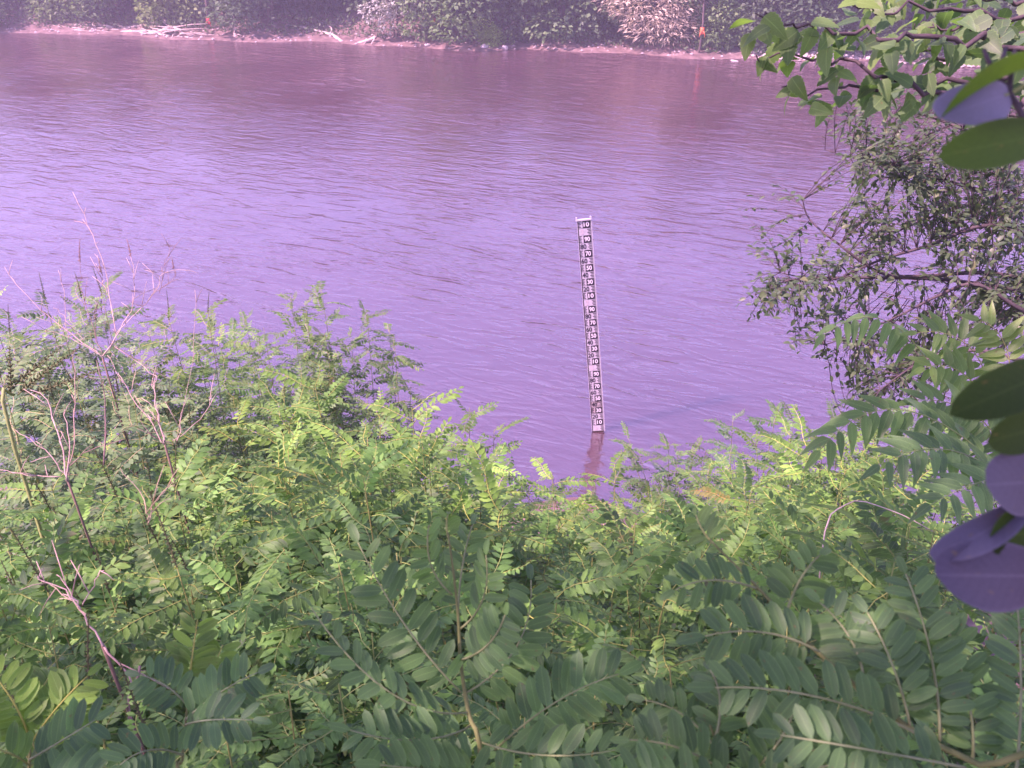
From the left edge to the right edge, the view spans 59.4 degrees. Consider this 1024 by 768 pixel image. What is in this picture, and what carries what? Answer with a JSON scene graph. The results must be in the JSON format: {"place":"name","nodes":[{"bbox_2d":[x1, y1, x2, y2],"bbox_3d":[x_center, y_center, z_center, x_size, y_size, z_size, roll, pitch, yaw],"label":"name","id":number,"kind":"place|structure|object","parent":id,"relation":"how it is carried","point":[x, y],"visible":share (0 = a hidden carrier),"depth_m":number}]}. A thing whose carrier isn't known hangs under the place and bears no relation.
{"place":"outdoors","nodes":[
{"label":"outdoors","id":0,"kind":"place"},
{"bbox_2d":[0,33,1023,549],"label":"water","id":1,"kind":"structure","parent":0,"point":[434,203],"depth_m":20.86},
{"bbox_2d":[576,216,604,431],"bbox_3d":[1.154,-0.098,12.595,0.201,4.725,0.074,-5,30,3],"label":"staff gauge","id":2,"kind":"object","parent":1,"relation":"in","point":[586,257],"visible":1,"depth_m":12.13},
{"bbox_2d":[0,0,1023,764],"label":"ground","id":3,"kind":"structure","parent":0,"point":[404,40],"depth_m":42.05},
{"bbox_2d":[1,345,100,556],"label":"seed stalk","id":4,"kind":"object","parent":3,"relation":"on","point":[13,443],"visible":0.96,"depth_m":2.58},
{"bbox_2d":[0,654,115,767],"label":"indigo plant","id":5,"kind":"object","parent":3,"relation":"on","point":[36,702],"visible":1,"depth_m":1.19},
{"bbox_2d":[24,0,96,21],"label":"bush","id":6,"kind":"object","parent":3,"relation":"on","point":[67,4],"visible":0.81,"depth_m":44.78},
{"bbox_2d":[0,312,120,532],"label":"indigo shrub","id":7,"kind":"object","parent":3,"relation":"on","point":[75,364],"visible":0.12,"depth_m":6.69},
{"bbox_2d":[0,489,132,710],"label":"indigo shrub","id":8,"kind":"object","parent":3,"relation":"on","point":[7,524],"visible":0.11,"depth_m":2.63},
{"bbox_2d":[4,350,129,621],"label":"dead shrub","id":9,"kind":"object","parent":3,"relation":"on","point":[66,473],"visible":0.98,"depth_m":2.50},
{"bbox_2d":[0,285,139,553],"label":"indigo shrub","id":10,"kind":"object","parent":3,"relation":"on","point":[36,355],"visible":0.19,"depth_m":4.90},
{"bbox_2d":[0,505,154,764],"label":"indigo shrub","id":11,"kind":"object","parent":3,"relation":"on","point":[19,652],"visible":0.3,"depth_m":1.91},
{"bbox_2d":[2,274,178,550],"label":"indigo shrub","id":12,"kind":"object","parent":3,"relation":"on","point":[59,391],"visible":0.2,"depth_m":5.01},
{"bbox_2d":[0,266,194,523],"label":"indigo shrub","id":13,"kind":"object","parent":3,"relation":"on","point":[118,315],"visible":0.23,"depth_m":5.21},
{"bbox_2d":[0,468,195,721],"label":"indigo shrub","id":14,"kind":"object","parent":3,"relation":"on","point":[64,508],"visible":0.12,"depth_m":2.70},
{"bbox_2d":[20,466,178,754],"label":"dead shrub","id":15,"kind":"object","parent":3,"relation":"on","point":[107,654],"visible":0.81,"depth_m":1.70},
{"bbox_2d":[0,341,200,599],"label":"indigo shrub","id":16,"kind":"object","parent":3,"relation":"on","point":[15,414],"visible":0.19,"depth_m":3.53},
{"bbox_2d":[5,193,198,493],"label":"dead shrub","id":17,"kind":"object","parent":3,"relation":"on","point":[105,352],"visible":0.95,"depth_m":3.50},
{"bbox_2d":[0,357,237,584],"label":"indigo shrub","id":18,"kind":"object","parent":3,"relation":"on","point":[30,466],"visible":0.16,"depth_m":3.60},
{"bbox_2d":[0,381,249,606],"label":"indigo shrub","id":19,"kind":"object","parent":3,"relation":"on","point":[182,422],"visible":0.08,"depth_m":3.95},
{"bbox_2d":[0,610,255,767],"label":"indigo shrub","id":20,"kind":"object","parent":3,"relation":"on","point":[123,706],"visible":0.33,"depth_m":1.70},
{"bbox_2d":[0,441,257,671],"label":"indigo shrub","id":21,"kind":"object","parent":3,"relation":"on","point":[204,533],"visible":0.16,"depth_m":2.81},
{"bbox_2d":[0,505,292,767],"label":"indigo shrub","id":22,"kind":"object","parent":3,"relation":"on","point":[34,624],"visible":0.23,"depth_m":2.00},
{"bbox_2d":[0,433,305,685],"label":"indigo shrub","id":23,"kind":"object","parent":3,"relation":"on","point":[190,472],"visible":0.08,"depth_m":2.77},
{"bbox_2d":[3,462,313,767],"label":"indigo shrub","id":24,"kind":"object","parent":3,"relation":"on","point":[105,614],"visible":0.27,"depth_m":2.23},
{"bbox_2d":[105,288,215,532],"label":"dead shrub","id":25,"kind":"object","parent":3,"relation":"on","point":[163,435],"visible":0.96,"depth_m":2.90},
{"bbox_2d":[133,0,200,29],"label":"bush","id":26,"kind":"object","parent":3,"relation":"on","point":[148,10],"visible":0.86,"depth_m":43.52},
{"bbox_2d":[111,313,223,454],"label":"indigo shrub","id":27,"kind":"object","parent":3,"relation":"on","point":[160,356],"visible":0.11,"depth_m":7.24},
{"bbox_2d":[100,659,240,767],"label":"indigo shrub","id":28,"kind":"object","parent":3,"relation":"on","point":[140,714],"visible":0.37,"depth_m":1.65},
{"bbox_2d":[99,602,274,767],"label":"indigo plant","id":29,"kind":"object","parent":3,"relation":"on","point":[209,675],"visible":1,"depth_m":1.18},
{"bbox_2d":[23,514,351,760],"bbox_3d":[-0.762,1.042,2.580,0.895,1.806,0.963,0,30,0],"label":"indigo shrub","id":30,"kind":"object","parent":3,"relation":"on","point":[276,546],"visible":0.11,"depth_m":2.08},
{"bbox_2d":[125,291,275,511],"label":"indigo shrub","id":31,"kind":"object","parent":3,"relation":"on","point":[212,413],"visible":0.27,"depth_m":5.24},
{"bbox_2d":[62,369,338,559],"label":"indigo shrub","id":32,"kind":"object","parent":3,"relation":"on","point":[166,478],"visible":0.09,"depth_m":3.89},
{"bbox_2d":[51,418,351,641],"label":"indigo shrub","id":33,"kind":"object","parent":3,"relation":"on","point":[218,501],"visible":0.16,"depth_m":2.90},
{"bbox_2d":[132,322,308,504],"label":"indigo shrub","id":34,"kind":"object","parent":3,"relation":"on","point":[225,368],"visible":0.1,"depth_m":5.31},
{"bbox_2d":[146,656,299,767],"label":"indigo shrub","id":35,"kind":"object","parent":3,"relation":"on","point":[219,761],"visible":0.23,"depth_m":1.70},
{"bbox_2d":[66,488,400,767],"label":"indigo shrub","id":36,"kind":"object","parent":3,"relation":"on","point":[168,575],"visible":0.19,"depth_m":2.04},
{"bbox_2d":[169,316,298,481],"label":"indigo shrub","id":37,"kind":"object","parent":3,"relation":"on","point":[217,354],"visible":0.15,"depth_m":7.34},
{"bbox_2d":[164,347,305,520],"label":"indigo shrub","id":38,"kind":"object","parent":3,"relation":"on","point":[256,387],"visible":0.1,"depth_m":5.61},
{"bbox_2d":[203,0,277,30],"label":"tree","id":39,"kind":"object","parent":3,"relation":"on","point":[239,13],"visible":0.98,"depth_m":42.04},
{"bbox_2d":[140,397,359,575],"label":"indigo shrub","id":40,"kind":"object","parent":3,"relation":"on","point":[214,431],"visible":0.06,"depth_m":3.76},
{"bbox_2d":[167,308,345,478],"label":"indigo shrub","id":41,"kind":"object","parent":3,"relation":"on","point":[265,339],"visible":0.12,"depth_m":6.94},
{"bbox_2d":[173,657,360,767],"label":"indigo shrub","id":42,"kind":"object","parent":3,"relation":"on","point":[277,709],"visible":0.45,"depth_m":1.68},
{"bbox_2d":[168,384,377,549],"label":"indigo shrub","id":43,"kind":"object","parent":3,"relation":"on","point":[293,423],"visible":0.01,"depth_m":3.73},
{"bbox_2d":[226,292,369,458],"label":"indigo shrub","id":44,"kind":"object","parent":3,"relation":"on","point":[297,348],"visible":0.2,"depth_m":6.83},
{"bbox_2d":[121,432,485,767],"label":"indigo shrub","id":45,"kind":"object","parent":3,"relation":"on","point":[268,581],"visible":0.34,"depth_m":2.23},
{"bbox_2d":[225,281,410,494],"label":"indigo shrub","id":46,"kind":"object","parent":3,"relation":"on","point":[342,372],"visible":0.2,"depth_m":6.50},
{"bbox_2d":[229,361,412,495],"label":"indigo shrub","id":47,"kind":"object","parent":3,"relation":"on","point":[288,401],"visible":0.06,"depth_m":5.61},
{"bbox_2d":[206,420,439,705],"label":"indigo shrub","id":48,"kind":"object","parent":3,"relation":"on","point":[257,512],"visible":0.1,"depth_m":2.92},
{"bbox_2d":[188,360,482,582],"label":"indigo shrub","id":49,"kind":"object","parent":3,"relation":"on","point":[303,435],"visible":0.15,"depth_m":3.58},
{"bbox_2d":[292,352,412,495],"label":"indigo shrub","id":50,"kind":"object","parent":3,"relation":"on","point":[357,423],"visible":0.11,"depth_m":6.30},
{"bbox_2d":[287,300,425,492],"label":"indigo shrub","id":51,"kind":"object","parent":3,"relation":"on","point":[371,363],"visible":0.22,"depth_m":6.50},
{"bbox_2d":[268,659,469,767],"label":"indigo shrub","id":52,"kind":"object","parent":3,"relation":"on","point":[457,682],"visible":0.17,"depth_m":1.75},
{"bbox_2d":[230,405,513,659],"bbox_3d":[-0.423,0.895,3.301,0.949,1.855,1.006,0,30,0],"label":"indigo shrub","id":53,"kind":"object","parent":3,"relation":"on","point":[318,498],"visible":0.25,"depth_m":2.88},
{"bbox_2d":[188,604,555,767],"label":"indigo shrub","id":54,"kind":"object","parent":3,"relation":"on","point":[319,726],"visible":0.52,"depth_m":1.74},
{"bbox_2d":[253,386,498,566],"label":"indigo shrub","id":55,"kind":"object","parent":3,"relation":"on","point":[405,474],"visible":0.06,"depth_m":3.54},
{"bbox_2d":[222,504,532,767],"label":"indigo shrub","id":56,"kind":"object","parent":3,"relation":"on","point":[343,584],"visible":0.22,"depth_m":1.98},
{"bbox_2d":[315,323,448,495],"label":"indigo shrub","id":57,"kind":"object","parent":3,"relation":"on","point":[404,388],"visible":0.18,"depth_m":6.74},
{"bbox_2d":[357,0,442,35],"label":"bush","id":58,"kind":"object","parent":3,"relation":"on","point":[387,5],"visible":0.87,"depth_m":40.74},
{"bbox_2d":[220,534,585,766],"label":"indigo shrub","id":59,"kind":"object","parent":3,"relation":"on","point":[361,579],"visible":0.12,"depth_m":2.16},
{"bbox_2d":[270,420,558,654],"bbox_3d":[-0.319,0.968,3.298,0.995,1.749,0.932,0,30,0],"label":"indigo shrub","id":60,"kind":"object","parent":3,"relation":"on","point":[478,478],"visible":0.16,"depth_m":3.08},
{"bbox_2d":[394,0,449,41],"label":"bush","id":61,"kind":"object","parent":3,"relation":"on","point":[427,23],"visible":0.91,"depth_m":40.23},
{"bbox_2d":[284,537,583,767],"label":"indigo shrub","id":62,"kind":"object","parent":3,"relation":"on","point":[502,567],"visible":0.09,"depth_m":2.12},
{"bbox_2d":[428,0,498,44],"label":"tree","id":63,"kind":"object","parent":3,"relation":"on","point":[475,10],"visible":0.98,"depth_m":39.30},
{"bbox_2d":[297,508,641,767],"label":"indigo plant","id":64,"kind":"object","parent":3,"relation":"on","point":[422,726],"visible":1,"depth_m":1.07},
{"bbox_2d":[349,449,590,624],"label":"indigo shrub","id":65,"kind":"object","parent":3,"relation":"on","point":[572,521],"visible":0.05,"depth_m":3.86},
{"bbox_2d":[329,438,615,657],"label":"indigo shrub","id":66,"kind":"object","parent":3,"relation":"on","point":[552,524],"visible":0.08,"depth_m":3.09},
{"bbox_2d":[417,390,530,522],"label":"indigo shrub","id":67,"kind":"object","parent":3,"relation":"on","point":[461,445],"visible":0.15,"depth_m":5.49},
{"bbox_2d":[0,0,952,59],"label":"undergrowth","id":68,"kind":"object","parent":3,"relation":"on","point":[29,15],"visible":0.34,"depth_m":42.57},
{"bbox_2d":[388,442,605,604],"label":"indigo shrub","id":69,"kind":"object","parent":3,"relation":"on","point":[495,469],"visible":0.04,"depth_m":4.13},
{"bbox_2d":[366,488,641,657],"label":"indigo shrub","id":70,"kind":"object","parent":3,"relation":"on","point":[533,527],"visible":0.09,"depth_m":3.20},
{"bbox_2d":[428,516,616,695],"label":"indigo shrub","id":71,"kind":"object","parent":3,"relation":"on","point":[539,577],"visible":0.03,"depth_m":3.07},
{"bbox_2d":[482,0,567,42],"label":"bush","id":72,"kind":"object","parent":3,"relation":"on","point":[517,11],"visible":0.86,"depth_m":40.35},
{"bbox_2d":[439,660,622,767],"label":"indigo shrub","id":73,"kind":"object","parent":3,"relation":"on","point":[495,723],"visible":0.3,"depth_m":1.69},
{"bbox_2d":[414,458,651,709],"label":"indigo shrub","id":74,"kind":"object","parent":3,"relation":"on","point":[569,560],"visible":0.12,"depth_m":3.33},
{"bbox_2d":[461,457,612,608],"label":"indigo shrub","id":75,"kind":"object","parent":3,"relation":"on","point":[562,487],"visible":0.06,"depth_m":4.48},
{"bbox_2d":[431,623,643,767],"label":"indigo shrub","id":76,"kind":"object","parent":3,"relation":"on","point":[596,646],"visible":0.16,"depth_m":1.80},
{"bbox_2d":[399,550,701,767],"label":"indigo shrub","id":77,"kind":"object","parent":3,"relation":"on","point":[591,587],"visible":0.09,"depth_m":2.07},
{"bbox_2d":[417,649,718,767],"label":"indigo shrub","id":78,"kind":"object","parent":3,"relation":"on","point":[618,763],"visible":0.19,"depth_m":1.80},
{"bbox_2d":[518,0,623,44],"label":"bush","id":79,"kind":"object","parent":3,"relation":"on","point":[567,12],"visible":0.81,"depth_m":39.72},
{"bbox_2d":[456,495,744,753],"bbox_3d":[0.284,0.869,2.487,0.865,1.397,0.924,0,30,0],"label":"indigo shrub","id":80,"kind":"object","parent":3,"relation":"on","point":[647,637],"visible":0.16,"depth_m":2.21},
{"bbox_2d":[464,500,740,714],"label":"indigo shrub","id":81,"kind":"object","parent":3,"relation":"on","point":[643,525],"visible":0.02,"depth_m":3.37},
{"bbox_2d":[556,0,653,41],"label":"tree","id":82,"kind":"object","parent":3,"relation":"on","point":[597,28],"visible":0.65,"depth_m":39.77},
{"bbox_2d":[509,450,733,638],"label":"indigo shrub","id":83,"kind":"object","parent":3,"relation":"on","point":[620,475],"visible":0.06,"depth_m":4.45},
{"bbox_2d":[516,490,765,609],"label":"indigo shrub","id":84,"kind":"object","parent":3,"relation":"on","point":[638,496],"visible":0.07,"depth_m":4.54},
{"bbox_2d":[460,527,822,762],"bbox_3d":[0.309,0.977,2.310,0.940,1.211,0.905,0,30,0],"label":"indigo shrub","id":85,"kind":"object","parent":3,"relation":"on","point":[652,560],"visible":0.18,"depth_m":2.27},
{"bbox_2d":[492,564,801,766],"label":"indigo shrub","id":86,"kind":"object","parent":3,"relation":"on","point":[582,617],"visible":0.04,"depth_m":2.08},
{"bbox_2d":[591,0,714,46],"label":"bush","id":87,"kind":"object","parent":3,"relation":"on","point":[654,18],"visible":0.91,"depth_m":38.70},
{"bbox_2d":[609,421,729,541],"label":"indigo shrub","id":88,"kind":"object","parent":3,"relation":"on","point":[666,484],"visible":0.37,"depth_m":8.11},
{"bbox_2d":[618,436,753,535],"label":"indigo shrub","id":89,"kind":"object","parent":3,"relation":"on","point":[658,487],"visible":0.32,"depth_m":7.98},
{"bbox_2d":[621,457,762,542],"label":"indigo shrub","id":90,"kind":"object","parent":3,"relation":"on","point":[686,474],"visible":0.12,"depth_m":6.13},
{"bbox_2d":[591,456,822,660],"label":"indigo shrub","id":91,"kind":"object","parent":3,"relation":"on","point":[748,483],"visible":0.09,"depth_m":3.11},
{"bbox_2d":[585,491,854,630],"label":"indigo shrub","id":92,"kind":"object","parent":3,"relation":"on","point":[668,498],"visible":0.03,"depth_m":4.09},
{"bbox_2d":[685,0,757,52],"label":"bush","id":93,"kind":"object","parent":3,"relation":"on","point":[715,12],"visible":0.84,"depth_m":38.38},
{"bbox_2d":[610,660,886,767],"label":"indigo plant","id":94,"kind":"object","parent":3,"relation":"on","point":[651,721],"visible":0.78,"depth_m":0.85},
{"bbox_2d":[701,399,828,544],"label":"indigo shrub","id":95,"kind":"object","parent":3,"relation":"on","point":[727,430],"visible":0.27,"depth_m":6.66},
{"bbox_2d":[690,427,861,567],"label":"indigo shrub","id":96,"kind":"object","parent":3,"relation":"on","point":[707,488],"visible":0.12,"depth_m":5.48},
{"bbox_2d":[730,0,832,53],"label":"bush","id":97,"kind":"object","parent":3,"relation":"on","point":[770,4],"visible":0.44,"depth_m":38.26},
{"bbox_2d":[585,561,981,767],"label":"indigo shrub","id":98,"kind":"object","parent":3,"relation":"on","point":[628,714],"visible":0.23,"depth_m":1.74},
{"bbox_2d":[636,488,934,720],"bbox_3d":[0.819,0.870,2.867,0.946,1.304,0.984,0,30,0],"label":"indigo shrub","id":99,"kind":"object","parent":3,"relation":"on","point":[781,518],"visible":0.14,"depth_m":2.65},
{"bbox_2d":[637,482,946,714],"bbox_3d":[0.854,0.960,2.932,0.935,1.055,0.900,0,30,0],"label":"indigo shrub","id":100,"kind":"object","parent":3,"relation":"on","point":[755,540],"visible":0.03,"depth_m":2.94},
{"bbox_2d":[642,556,946,767],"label":"indigo shrub","id":101,"kind":"object","parent":3,"relation":"on","point":[691,617],"visible":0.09,"depth_m":2.01},
{"bbox_2d":[756,0,856,46],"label":"tree","id":102,"kind":"object","parent":3,"relation":"on","point":[816,3],"visible":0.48,"depth_m":37.43},
{"bbox_2d":[632,451,1004,752],"bbox_3d":[0.868,0.853,2.809,1.118,1.282,0.928,0,30,0],"label":"indigo shrub","id":103,"kind":"object","parent":3,"relation":"on","point":[733,549],"visible":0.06,"depth_m":2.61},
{"bbox_2d":[724,404,952,599],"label":"indigo shrub","id":104,"kind":"object","parent":3,"relation":"on","point":[788,453],"visible":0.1,"depth_m":3.91},
{"bbox_2d":[659,505,1023,767],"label":"indigo plant","id":105,"kind":"object","parent":3,"relation":"on","point":[839,656],"visible":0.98,"depth_m":0.83},
{"bbox_2d":[678,538,1023,767],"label":"indigo shrub","id":106,"kind":"object","parent":3,"relation":"on","point":[875,592],"visible":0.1,"depth_m":1.88},
{"bbox_2d":[746,410,973,555],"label":"indigo shrub","id":107,"kind":"object","parent":3,"relation":"on","point":[794,441],"visible":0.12,"depth_m":5.44},
{"bbox_2d":[716,453,1004,654],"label":"indigo shrub","id":108,"kind":"object","parent":3,"relation":"on","point":[911,546],"visible":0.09,"depth_m":3.57},
{"bbox_2d":[781,494,939,676],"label":"grass plant","id":109,"kind":"object","parent":3,"relation":"on","point":[854,542],"depth_m":2.20},
{"bbox_2d":[729,0,1023,128],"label":"broadleaf tree","id":110,"kind":"object","parent":3,"relation":"on","point":[994,39],"visible":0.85,"depth_m":1.94},
{"bbox_2d":[929,46,1023,612],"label":"climbing vine","id":111,"kind":"object","parent":110,"relation":"hanging from","point":[979,561],"visible":1,"depth_m":0.47},
{"bbox_2d":[731,477,1023,767],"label":"indigo shrub","id":112,"kind":"object","parent":3,"relation":"on","point":[885,516],"visible":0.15,"depth_m":2.14},
{"bbox_2d":[735,80,1023,422],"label":"leaved tree","id":113,"kind":"object","parent":3,"relation":"on","point":[995,290],"visible":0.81,"depth_m":4.92},
{"bbox_2d":[767,418,996,592],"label":"indigo shrub","id":114,"kind":"object","parent":3,"relation":"on","point":[886,435],"visible":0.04,"depth_m":5.05},
{"bbox_2d":[777,600,1023,767],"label":"indigo shrub","id":115,"kind":"object","parent":3,"relation":"on","point":[982,755],"visible":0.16,"depth_m":1.65},
{"bbox_2d":[817,424,997,595],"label":"indigo shrub","id":116,"kind":"object","parent":3,"relation":"on","point":[946,430],"visible":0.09,"depth_m":4.91},
{"bbox_2d":[799,379,1023,676],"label":"sapling","id":117,"kind":"object","parent":3,"relation":"on","point":[974,435],"visible":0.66,"depth_m":1.75},
{"bbox_2d":[813,300,1023,649],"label":"sapling","id":118,"kind":"object","parent":3,"relation":"on","point":[959,360],"visible":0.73,"depth_m":2.26},
{"bbox_2d":[829,516,1023,767],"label":"indigo shrub","id":119,"kind":"object","parent":3,"relation":"on","point":[881,553],"visible":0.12,"depth_m":2.10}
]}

